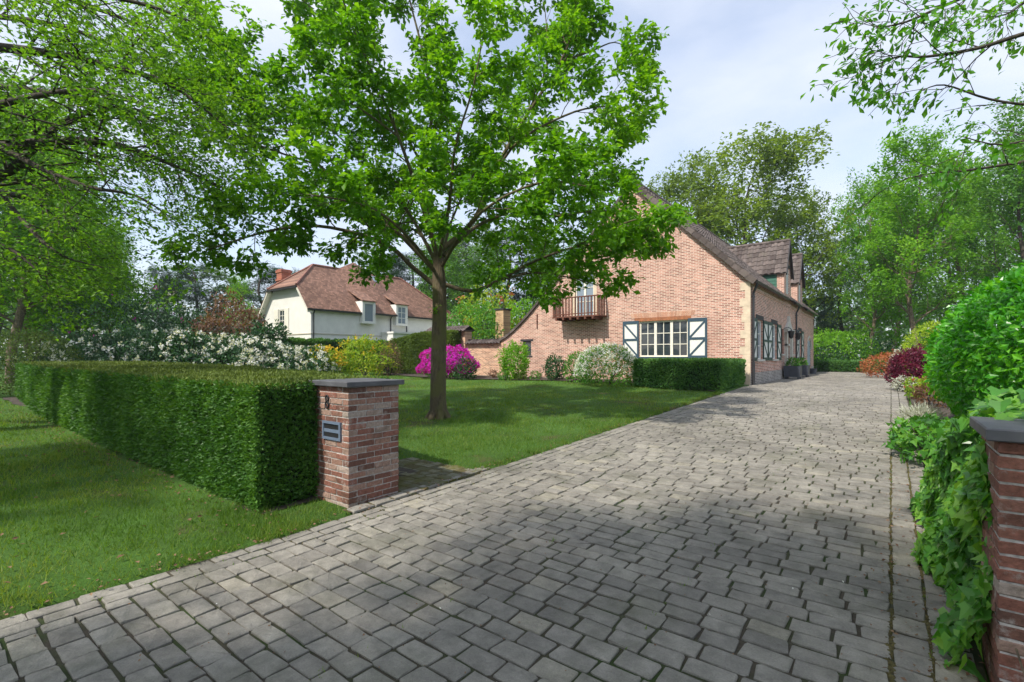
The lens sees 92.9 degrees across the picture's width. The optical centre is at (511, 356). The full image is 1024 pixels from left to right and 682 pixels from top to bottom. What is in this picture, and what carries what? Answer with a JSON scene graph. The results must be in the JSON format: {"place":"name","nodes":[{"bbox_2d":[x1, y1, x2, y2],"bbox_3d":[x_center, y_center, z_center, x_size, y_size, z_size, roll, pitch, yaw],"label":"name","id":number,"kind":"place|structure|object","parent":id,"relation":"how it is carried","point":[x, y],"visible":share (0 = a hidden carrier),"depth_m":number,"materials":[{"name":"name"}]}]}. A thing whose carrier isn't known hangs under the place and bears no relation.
{"place":"outdoors","nodes":[
{"label":"outdoors","id":0,"kind":"place"},
{"bbox_2d":[0,372,987,681],"bbox_3d":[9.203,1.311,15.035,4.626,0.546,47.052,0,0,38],"label":"driveway","id":1,"kind":"structure","parent":0,"point":[716,418],"depth_m":3.36,"materials":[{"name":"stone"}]},
{"bbox_2d":[280,456,936,681],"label":"joint moss","id":2,"kind":"object","parent":1,"relation":"on","point":[891,677],"visible":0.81,"depth_m":2.82,"materials":[{"name":"green plant"}]},
{"bbox_2d":[783,366,801,378],"bbox_3d":[13.497,0.740,23.393,0.700,0.620,0.700,0,0,38],"label":"planter","id":3,"kind":"object","parent":1,"relation":"on","point":[792,371],"visible":0.92,"depth_m":23.13,"materials":[{"name":"metal"}]},
{"bbox_2d":[785,357,800,365],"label":"potted plant","id":4,"kind":"object","parent":3,"relation":"in","point":[788,362],"visible":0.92,"depth_m":23.34,"materials":[{"name":"green plant"}]},
{"bbox_2d":[801,365,809,376],"bbox_3d":[15.217,0.740,25.603,0.700,0.620,0.700,0,0,38],"label":"planter","id":5,"kind":"object","parent":1,"relation":"on","point":[806,370],"visible":0.43,"depth_m":25.23,"materials":[{"name":"metal"}]},
{"bbox_2d":[0,358,1018,681],"bbox_3d":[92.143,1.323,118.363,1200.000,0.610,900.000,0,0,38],"label":"ground","id":6,"kind":"structure","parent":0,"point":[184,490],"depth_m":5.63,"materials":[{"name":"green plant"}]},
{"bbox_2d":[0,65,61,294],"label":"tree","id":7,"kind":"object","parent":6,"relation":"on","point":[14,233],"visible":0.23,"depth_m":20.67,"materials":[{"name":"green plant"}]},
{"bbox_2d":[0,327,84,395],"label":"round bush","id":8,"kind":"object","parent":6,"relation":"on","point":[34,337],"visible":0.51,"depth_m":19.28,"materials":[{"name":"green plant"}]},
{"bbox_2d":[0,214,130,360],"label":"tree","id":9,"kind":"object","parent":6,"relation":"on","point":[28,324],"visible":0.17,"depth_m":29.65,"materials":[{"name":"green plant"}]},
{"bbox_2d":[0,101,136,358],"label":"tree","id":10,"kind":"object","parent":6,"relation":"on","point":[101,206],"visible":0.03,"depth_m":33.34,"materials":[{"name":"green plant"}]},
{"bbox_2d":[0,94,140,383],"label":"tree","id":11,"kind":"object","parent":6,"relation":"on","point":[18,321],"visible":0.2,"depth_m":27.20,"materials":[{"name":"green plant"}]},
{"bbox_2d":[3,172,150,344],"bbox_3d":[-27.755,-4.813,31.392,7.470,12.775,7.706,0,0,27],"label":"tree","id":12,"kind":"object","parent":6,"relation":"on","point":[89,315],"visible":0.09,"depth_m":31.28,"materials":[{"name":"green plant"}]},
{"bbox_2d":[6,328,150,380],"bbox_3d":[-18.848,0.148,22.335,5.313,2.987,5.278,0,0,9],"label":"rhododendron","id":13,"kind":"object","parent":6,"relation":"on","point":[82,337],"visible":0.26,"depth_m":20.81,"materials":[{"name":"white plant"}]},
{"bbox_2d":[67,242,147,339],"bbox_3d":[-29.764,-3.810,36.010,5.728,10.551,5.552,0,0,7],"label":"tree","id":14,"kind":"object","parent":6,"relation":"on","point":[123,249],"visible":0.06,"depth_m":35.96,"materials":[{"name":"green plant"}]},
{"bbox_2d":[33,272,197,360],"bbox_3d":[-23.346,-1.383,28.819,8.361,7.762,7.993,0,0,-12],"label":"rhododendron","id":15,"kind":"object","parent":6,"relation":"on","point":[122,305],"visible":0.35,"depth_m":27.96,"materials":[{"name":"green plant"}]},
{"bbox_2d":[66,324,202,362],"bbox_3d":[-17.776,0.061,23.070,6.738,3.285,5.360,0,0,38],"label":"rhododendron","id":16,"kind":"object","parent":6,"relation":"on","point":[137,340],"visible":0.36,"depth_m":21.75,"materials":[{"name":"white plant"}]},
{"bbox_2d":[136,263,183,333],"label":"pine tree","id":17,"kind":"object","parent":6,"relation":"on","point":[155,270],"visible":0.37,"depth_m":61.29,"materials":[{"name":"green plant"}]},
{"bbox_2d":[0,0,322,340],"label":"beech tree","id":18,"kind":"object","parent":6,"relation":"on","point":[79,90],"visible":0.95,"depth_m":8.21,"materials":[{"name":"green plant"}]},
{"bbox_2d":[96,279,247,360],"bbox_3d":[-20.001,-1.440,29.140,8.050,5.954,8.485,0,0,38],"label":"rhododendron","id":19,"kind":"object","parent":6,"relation":"on","point":[177,312],"visible":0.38,"depth_m":27.96,"materials":[{"name":"green plant"}]},
{"bbox_2d":[139,257,210,331],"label":"distant tree","id":20,"kind":"object","parent":6,"relation":"on","point":[178,301],"visible":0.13,"depth_m":64.30,"materials":[{"name":"green plant"}]},
{"bbox_2d":[156,260,225,331],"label":"pine tree","id":21,"kind":"object","parent":6,"relation":"on","point":[197,290],"visible":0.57,"depth_m":61.85,"materials":[{"name":"green plant"}]},
{"bbox_2d":[120,327,272,365],"bbox_3d":[-15.226,0.077,23.434,6.243,3.229,6.106,0,0,38],"label":"rhododendron","id":22,"kind":"object","parent":6,"relation":"on","point":[207,343],"visible":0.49,"depth_m":22.43,"materials":[{"name":"white plant"}]},
{"bbox_2d":[3,397,415,513],"bbox_3d":[-10.193,1.496,11.976,21.200,0.060,2.023,0,0,38],"label":"hedge bed","id":23,"kind":"object","parent":6,"relation":"on","point":[14,400],"visible":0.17,"depth_m":5.22,"materials":[{"name":"soil"}]},
{"bbox_2d":[13,360,391,512],"bbox_3d":[-9.455,0.858,12.396,20.754,1.513,3.968,0,0,43],"label":"yew hedge","id":24,"kind":"object","parent":23,"relation":"on","point":[248,432],"visible":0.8,"depth_m":5.77,"materials":[{"name":"green plant"}]},
{"bbox_2d":[169,266,257,333],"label":"distant tree","id":25,"kind":"object","parent":6,"relation":"on","point":[220,278],"visible":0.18,"depth_m":62.78,"materials":[{"name":"green plant"}]},
{"bbox_2d":[187,285,265,335],"bbox_3d":[-16.705,-1.029,28.491,5.148,6.320,4.576,0,0,38],"label":"photinia","id":26,"kind":"object","parent":6,"relation":"on","point":[227,323],"visible":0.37,"depth_m":27.92,"materials":[{"name":"red plant"}]},
{"bbox_2d":[214,308,263,335],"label":"shrub","id":27,"kind":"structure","parent":6,"relation":"on","point":[241,323],"depth_m":45.66,"materials":[{"name":"brown plant"}]},
{"bbox_2d":[223,273,258,332],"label":"young tree","id":28,"kind":"object","parent":6,"relation":"on","point":[239,285],"visible":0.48,"depth_m":41.81,"materials":[{"name":"green plant"}]},
{"bbox_2d":[189,332,309,369],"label":"rhododendron","id":29,"kind":"object","parent":6,"relation":"on","point":[247,340],"visible":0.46,"depth_m":23.93,"materials":[{"name":"white plant"}]},
{"bbox_2d":[219,261,291,308],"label":"pine tree","id":30,"kind":"object","parent":6,"relation":"on","point":[259,282],"visible":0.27,"depth_m":57.42,"materials":[{"name":"green plant"}]},
{"bbox_2d":[148,333,389,372],"bbox_3d":[-12.425,0.086,29.956,1.866,2.722,16.501,0,0,38],"label":"boundary hedge","id":31,"kind":"object","parent":6,"relation":"on","point":[299,341],"visible":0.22,"depth_m":28.64,"materials":[{"name":"plant"}]},
{"bbox_2d":[245,308,297,367],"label":"laurel shrub","id":32,"kind":"object","parent":6,"relation":"on","point":[268,330],"visible":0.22,"depth_m":26.68,"materials":[{"name":"green plant"}]},
{"bbox_2d":[250,343,340,371],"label":"rhododendron","id":33,"kind":"object","parent":6,"relation":"on","point":[319,361],"visible":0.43,"depth_m":25.44,"materials":[{"name":"white plant"}]},
{"bbox_2d":[306,344,347,372],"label":"yellow azalea","id":34,"kind":"object","parent":6,"relation":"on","point":[328,350],"visible":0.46,"depth_m":26.79,"materials":[{"name":"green plant"}]},
{"bbox_2d":[309,378,403,507],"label":"gate pillar","id":35,"kind":"structure","parent":6,"relation":"on","point":[358,444],"depth_m":5.09,"materials":[{"name":"brick"}]},
{"bbox_2d":[258,262,459,340],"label":"neighbour house","id":36,"kind":"structure","parent":6,"relation":"on","point":[313,301],"depth_m":35.59,"materials":[{"name":"white paint"}]},
{"bbox_2d":[364,303,373,322],"bbox_3d":[-10.498,-3.238,35.657,0.100,1.400,0.850,0,0,38],"label":"window","id":37,"kind":"structure","parent":36,"relation":"in","point":[368,307],"depth_m":35.65,"materials":[{"name":"white glass"}]},
{"bbox_2d":[398,306,405,324],"bbox_3d":[-8.632,-3.238,38.054,0.100,1.400,0.850,0,0,38],"label":"window","id":38,"kind":"structure","parent":36,"relation":"in","point":[401,310],"depth_m":38.03,"materials":[{"name":"white glass"}]},
{"bbox_2d":[329,334,398,376],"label":"yellow azalea","id":39,"kind":"object","parent":6,"relation":"on","point":[355,359],"visible":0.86,"depth_m":27.80,"materials":[{"name":"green plant"}]},
{"bbox_2d":[343,458,468,511],"bbox_3d":[-1.544,1.489,5.904,1.350,0.061,1.860,0,0,38],"label":"side path bedding","id":40,"kind":"object","parent":6,"relation":"on","point":[456,471],"visible":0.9,"depth_m":6.24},
{"bbox_2d":[398,457,481,495],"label":"side path","id":41,"kind":"structure","parent":40,"relation":"on","point":[426,480],"depth_m":6.05,"materials":[{"name":"grey stone"}]},
{"bbox_2d":[385,252,431,295],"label":"pine tree","id":42,"kind":"object","parent":6,"relation":"on","point":[399,265],"visible":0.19,"depth_m":48.94,"materials":[{"name":"green plant"}]},
{"bbox_2d":[150,0,697,419],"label":"lawn tree","id":43,"kind":"object","parent":6,"relation":"on","point":[483,162],"visible":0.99,"depth_m":9.86,"materials":[{"name":"green plant"}]},
{"bbox_2d":[401,234,474,324],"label":"distant tree","id":44,"kind":"object","parent":6,"relation":"on","point":[451,275],"visible":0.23,"depth_m":45.40,"materials":[{"name":"green plant"}]},
{"bbox_2d":[418,232,481,337],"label":"pine tree","id":45,"kind":"object","parent":6,"relation":"on","point":[465,244],"visible":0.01,"depth_m":58.65,"materials":[{"name":"green plant"}]},
{"bbox_2d":[426,325,475,371],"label":"gateway wall","id":46,"kind":"structure","parent":6,"relation":"on","point":[466,332],"depth_m":27.16,"materials":[{"name":"brick"}]},
{"bbox_2d":[447,297,503,338],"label":"garden shrub","id":47,"kind":"object","parent":6,"relation":"on","point":[477,312],"visible":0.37,"depth_m":30.27,"materials":[{"name":"green plant"}]},
{"bbox_2d":[437,216,513,338],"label":"distant tree","id":48,"kind":"object","parent":6,"relation":"on","point":[463,253],"visible":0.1,"depth_m":53.29,"materials":[{"name":"green plant"}]},
{"bbox_2d":[449,237,511,337],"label":"distant tree","id":49,"kind":"object","parent":6,"relation":"on","point":[468,276],"visible":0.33,"depth_m":43.83,"materials":[{"name":"green plant"}]},
{"bbox_2d":[464,338,503,375],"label":"garden wall","id":50,"kind":"structure","parent":6,"relation":"on","point":[483,352],"depth_m":26.20,"materials":[{"name":"brick"}]},
{"bbox_2d":[455,280,523,338],"bbox_3d":[-1.528,-1.777,35.041,6.075,7.388,5.529,0,0,38],"label":"golden maple","id":51,"kind":"object","parent":6,"relation":"on","point":[506,300],"visible":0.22,"depth_m":34.37,"materials":[{"name":"green plant"}]},
{"bbox_2d":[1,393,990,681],"bbox_3d":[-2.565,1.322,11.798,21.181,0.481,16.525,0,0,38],"label":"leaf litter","id":52,"kind":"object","parent":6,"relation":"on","point":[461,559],"visible":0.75,"depth_m":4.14,"materials":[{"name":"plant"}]},
{"bbox_2d":[494,299,511,338],"bbox_3d":[-0.555,-1.109,30.023,0.720,4.918,0.800,0,0,38],"label":"garden chimney","id":53,"kind":"object","parent":6,"relation":"on","point":[503,316],"visible":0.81,"depth_m":29.74,"materials":[{"name":"brick"}]},
{"bbox_2d":[469,224,544,336],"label":"pine tree","id":54,"kind":"object","parent":6,"relation":"on","point":[516,296],"visible":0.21,"depth_m":50.20,"materials":[{"name":"green plant"}]},
{"bbox_2d":[0,282,1020,368],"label":"distant wood","id":55,"kind":"object","parent":6,"relation":"on","point":[7,323],"visible":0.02,"depth_m":61.66,"materials":[{"name":"green plant"}]},
{"bbox_2d":[506,296,534,330],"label":"garden shrub","id":56,"kind":"object","parent":6,"relation":"on","point":[516,313],"visible":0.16,"depth_m":32.45,"materials":[{"name":"green plant"}]},
{"bbox_2d":[500,218,565,314],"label":"distant tree","id":57,"kind":"object","parent":6,"relation":"on","point":[522,252],"visible":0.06,"depth_m":52.59,"materials":[{"name":"green plant"}]},
{"bbox_2d":[384,373,718,390],"bbox_3d":[-0.384,1.037,23.030,20.100,0.084,3.707,0,0,38],"label":"garden bed","id":58,"kind":"object","parent":6,"relation":"on","point":[486,377],"visible":0.32,"depth_m":23.41,"materials":[{"name":"soil"}]},
{"bbox_2d":[374,340,403,375],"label":"twiggy shrub","id":59,"kind":"object","parent":58,"relation":"on","point":[388,372],"visible":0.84,"depth_m":27.88,"materials":[{"name":"green plant"}]},
{"bbox_2d":[389,329,460,375],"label":"gateway hedge","id":60,"kind":"object","parent":58,"relation":"on","point":[412,346],"visible":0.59,"depth_m":28.70,"materials":[{"name":"green plant"}]},
{"bbox_2d":[415,344,480,378],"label":"magenta azalea","id":61,"kind":"object","parent":58,"relation":"on","point":[425,362],"visible":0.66,"depth_m":23.92,"materials":[{"name":"pink plant"}]},
{"bbox_2d":[450,356,476,380],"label":"rhododendron","id":62,"kind":"object","parent":58,"relation":"on","point":[461,375],"visible":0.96,"depth_m":22.98,"materials":[{"name":"green plant"}]},
{"bbox_2d":[494,339,530,379],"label":"bush","id":63,"kind":"object","parent":58,"relation":"on","point":[508,357],"visible":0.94,"depth_m":22.58,"materials":[{"name":"green plant"}]},
{"bbox_2d":[542,353,566,380],"bbox_3d":[1.932,0.486,21.902,1.192,1.411,1.201,0,0,18],"label":"camellia","id":64,"kind":"object","parent":58,"relation":"on","point":[549,367],"visible":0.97,"depth_m":21.71,"materials":[{"name":"green plant"}]},
{"bbox_2d":[562,351,589,382],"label":"leafy shrub","id":65,"kind":"object","parent":58,"relation":"on","point":[569,362],"visible":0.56,"depth_m":20.49,"materials":[{"name":"green plant"}]},
{"bbox_2d":[572,341,637,386],"bbox_3d":[3.665,0.289,18.830,2.687,1.818,2.675,0,0,38],"label":"spiraea","id":66,"kind":"object","parent":58,"relation":"on","point":[583,367],"visible":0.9,"depth_m":18.32,"materials":[{"name":"white plant"}]},
{"bbox_2d":[632,357,746,391],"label":"box hedge","id":67,"kind":"object","parent":58,"relation":"on","point":[720,374],"visible":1,"depth_m":16.51,"materials":[{"name":"green plant"}]},
{"bbox_2d":[523,225,585,310],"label":"distant tree","id":68,"kind":"object","parent":6,"relation":"on","point":[570,245],"visible":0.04,"depth_m":47.76,"materials":[{"name":"green plant"}]},
{"bbox_2d":[499,183,818,384],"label":"brick house","id":69,"kind":"structure","parent":6,"relation":"on","point":[705,292],"depth_m":20.82,"materials":[{"name":"brick"}]},
{"bbox_2d":[576,279,593,315],"bbox_3d":[3.402,-2.885,22.570,0.960,2.030,0.080,0,0,38],"label":"balcony door","id":70,"kind":"structure","parent":69,"relation":"in","point":[590,291],"depth_m":22.54,"materials":[{"name":"beige paint"}]},
{"bbox_2d":[640,320,687,356],"bbox_3d":[6.326,-0.760,20.295,2.050,1.500,0.080,0,0,38],"label":"window","id":71,"kind":"structure","parent":69,"relation":"in","point":[668,338],"depth_m":20.28,"materials":[{"name":"beige paint"}]},
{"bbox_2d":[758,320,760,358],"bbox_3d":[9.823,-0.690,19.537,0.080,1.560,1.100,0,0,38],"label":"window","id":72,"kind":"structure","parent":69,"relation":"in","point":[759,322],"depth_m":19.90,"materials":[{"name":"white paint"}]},
{"bbox_2d":[645,149,737,241],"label":"oak tree","id":73,"kind":"object","parent":6,"relation":"on","point":[679,179],"visible":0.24,"depth_m":43.81,"materials":[{"name":"green plant"}]},
{"bbox_2d":[668,119,870,316],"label":"oak tree","id":74,"kind":"object","parent":6,"relation":"on","point":[774,147],"visible":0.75,"depth_m":40.37,"materials":[{"name":"green plant"}]},
{"bbox_2d":[751,181,860,325],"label":"oak tree","id":75,"kind":"object","parent":6,"relation":"on","point":[828,282],"visible":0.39,"depth_m":45.32,"materials":[{"name":"green plant"}]},
{"bbox_2d":[802,294,830,353],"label":"fir tree","id":76,"kind":"object","parent":6,"relation":"on","point":[818,318],"visible":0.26,"depth_m":47.77,"materials":[{"name":"green plant"}]},
{"bbox_2d":[816,317,849,353],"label":"distant tree","id":77,"kind":"object","parent":6,"relation":"on","point":[835,331],"visible":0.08,"depth_m":60.94,"materials":[{"name":"green plant"}]},
{"bbox_2d":[814,344,852,362],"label":"dark bush","id":78,"kind":"object","parent":6,"relation":"on","point":[837,352],"visible":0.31,"depth_m":35.34,"materials":[{"name":"green plant"}]},
{"bbox_2d":[811,236,872,351],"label":"pine tree","id":79,"kind":"object","parent":6,"relation":"on","point":[838,311],"visible":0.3,"depth_m":49.70,"materials":[{"name":"green plant"}]},
{"bbox_2d":[814,327,884,359],"bbox_3d":[24.249,-0.615,37.172,6.894,3.559,5.337,0,0,38],"label":"lime acer","id":80,"kind":"object","parent":6,"relation":"on","point":[840,334],"visible":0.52,"depth_m":35.92,"materials":[{"name":"green plant"}]},
{"bbox_2d":[814,359,888,372],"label":"end hedge","id":81,"kind":"object","parent":6,"relation":"on","point":[827,365],"visible":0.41,"depth_m":33.87,"materials":[{"name":"green plant"}]},
{"bbox_2d":[823,306,890,352],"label":"distant tree","id":82,"kind":"object","parent":6,"relation":"on","point":[853,323],"visible":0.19,"depth_m":60.44,"materials":[{"name":"green plant"}]},
{"bbox_2d":[817,333,899,370],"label":"dark bush","id":83,"kind":"object","parent":6,"relation":"on","point":[882,348],"visible":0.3,"depth_m":35.12,"materials":[{"name":"green plant"}]},
{"bbox_2d":[827,167,928,358],"bbox_3d":[27.513,-6.707,36.818,6.258,15.961,6.066,0,0,41],"label":"tree","id":84,"kind":"object","parent":6,"relation":"on","point":[864,229],"visible":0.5,"depth_m":37.07,"materials":[{"name":"green plant"}]},
{"bbox_2d":[856,349,900,377],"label":"orange azalea","id":85,"kind":"object","parent":6,"relation":"on","point":[885,357],"visible":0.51,"depth_m":24.57,"materials":[{"name":"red plant"}]},
{"bbox_2d":[835,179,952,350],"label":"tree","id":86,"kind":"object","parent":6,"relation":"on","point":[919,303],"visible":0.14,"depth_m":45.59,"materials":[{"name":"green plant"}]},
{"bbox_2d":[844,296,945,357],"bbox_3d":[29.771,-1.410,37.947,7.390,6.988,6.200,0,0,38],"label":"green bush","id":87,"kind":"object","parent":6,"relation":"on","point":[898,338],"visible":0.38,"depth_m":37.13,"materials":[{"name":"green plant"}]},
{"bbox_2d":[890,373,919,392],"bbox_3d":[11.965,0.791,14.805,0.771,0.628,0.910,0,0,38],"label":"pieris","id":88,"kind":"object","parent":6,"relation":"on","point":[897,385],"visible":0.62,"depth_m":14.79,"materials":[{"name":"white plant"}]},
{"bbox_2d":[800,0,1023,243],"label":"cherry tree","id":89,"kind":"object","parent":6,"relation":"on","point":[869,64],"visible":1,"depth_m":5.05,"materials":[{"name":"green plant"}]},
{"bbox_2d":[845,116,988,349],"bbox_3d":[27.152,-7.203,33.324,7.944,16.981,8.195,0,0,-34],"label":"tree","id":90,"kind":"object","parent":6,"relation":"on","point":[889,197],"visible":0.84,"depth_m":32.25,"materials":[{"name":"green plant"}]},
{"bbox_2d":[909,389,954,445],"bbox_3d":[13.421,1.260,15.215,1.708,0.500,38.500,0,0,38],"label":"border bed","id":91,"kind":"object","parent":6,"relation":"on","point":[944,410],"visible":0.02,"depth_m":10.95,"materials":[{"name":"soil"}]},
{"bbox_2d":[884,343,930,389],"bbox_3d":[12.587,0.362,15.296,1.510,1.614,1.534,0,0,38],"label":"purple maple","id":92,"kind":"object","parent":91,"relation":"on","point":[903,359],"visible":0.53,"depth_m":15.10,"materials":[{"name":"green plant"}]},
{"bbox_2d":[902,374,937,397],"bbox_3d":[10.629,0.809,12.590,1.099,0.748,0.942,0,0,-31],"label":"pieris","id":93,"kind":"object","parent":91,"relation":"on","point":[908,389],"visible":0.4,"depth_m":12.66,"materials":[{"name":"yellow plant"}]},
{"bbox_2d":[900,320,941,375],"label":"golden bush","id":94,"kind":"object","parent":91,"relation":"on","point":[913,336],"visible":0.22,"depth_m":22.19,"materials":[{"name":"yellow plant"}]},
{"bbox_2d":[893,401,949,428],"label":"lavender","id":95,"kind":"object","parent":91,"relation":"on","point":[918,410],"visible":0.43,"depth_m":8.65,"materials":[{"name":"white plant"}]},
{"bbox_2d":[881,412,968,463],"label":"ground cover","id":96,"kind":"object","parent":91,"relation":"on","point":[904,439],"visible":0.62,"depth_m":6.34,"materials":[{"name":"green plant"}]},
{"bbox_2d":[910,382,946,407],"bbox_3d":[9.672,0.877,11.176,0.954,0.701,0.892,0,0,-31],"label":"pieris","id":97,"kind":"object","parent":91,"relation":"on","point":[916,393],"visible":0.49,"depth_m":11.28,"materials":[{"name":"red plant"}]},
{"bbox_2d":[894,143,1007,300],"bbox_3d":[32.384,-7.227,35.762,7.144,17.047,6.270,0,0,-16],"label":"tree","id":98,"kind":"object","parent":6,"relation":"on","point":[957,268],"visible":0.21,"depth_m":35.84,"materials":[{"name":"green plant"}]},
{"bbox_2d":[898,165,1004,323],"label":"tree","id":99,"kind":"object","parent":6,"relation":"on","point":[932,284],"visible":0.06,"depth_m":47.33,"materials":[{"name":"green plant"}]},
{"bbox_2d":[907,386,1023,681],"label":"ivy","id":100,"kind":"object","parent":6,"relation":"on","point":[951,498],"visible":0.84,"depth_m":2.79,"materials":[{"name":"plant"}]},
{"bbox_2d":[919,126,1023,353],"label":"tree","id":101,"kind":"object","parent":6,"relation":"on","point":[967,271],"visible":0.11,"depth_m":40.01,"materials":[{"name":"green plant"}]},
{"bbox_2d":[921,260,1023,427],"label":"laurel mound","id":102,"kind":"object","parent":6,"relation":"on","point":[957,384],"visible":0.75,"depth_m":6.52,"materials":[{"name":"green plant"}]},
{"bbox_2d":[951,82,1023,290],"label":"tree","id":103,"kind":"object","parent":6,"relation":"on","point":[1015,183],"visible":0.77,"depth_m":30.29,"materials":[{"name":"green plant"}]},
{"bbox_2d":[966,121,1023,289],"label":"tree","id":104,"kind":"object","parent":6,"relation":"on","point":[1012,239],"visible":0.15,"depth_m":36.16,"materials":[{"name":"green plant"}]},
{"bbox_2d":[970,416,1023,681],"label":"gate pillar","id":105,"kind":"structure","parent":6,"relation":"on","point":[1003,637],"depth_m":2.14,"materials":[{"name":"brick"}]},
{"bbox_2d":[0,0,1023,356],"label":"sky","id":106,"kind":"structure","parent":0,"point":[729,65],"materials":[{"name":"white"}]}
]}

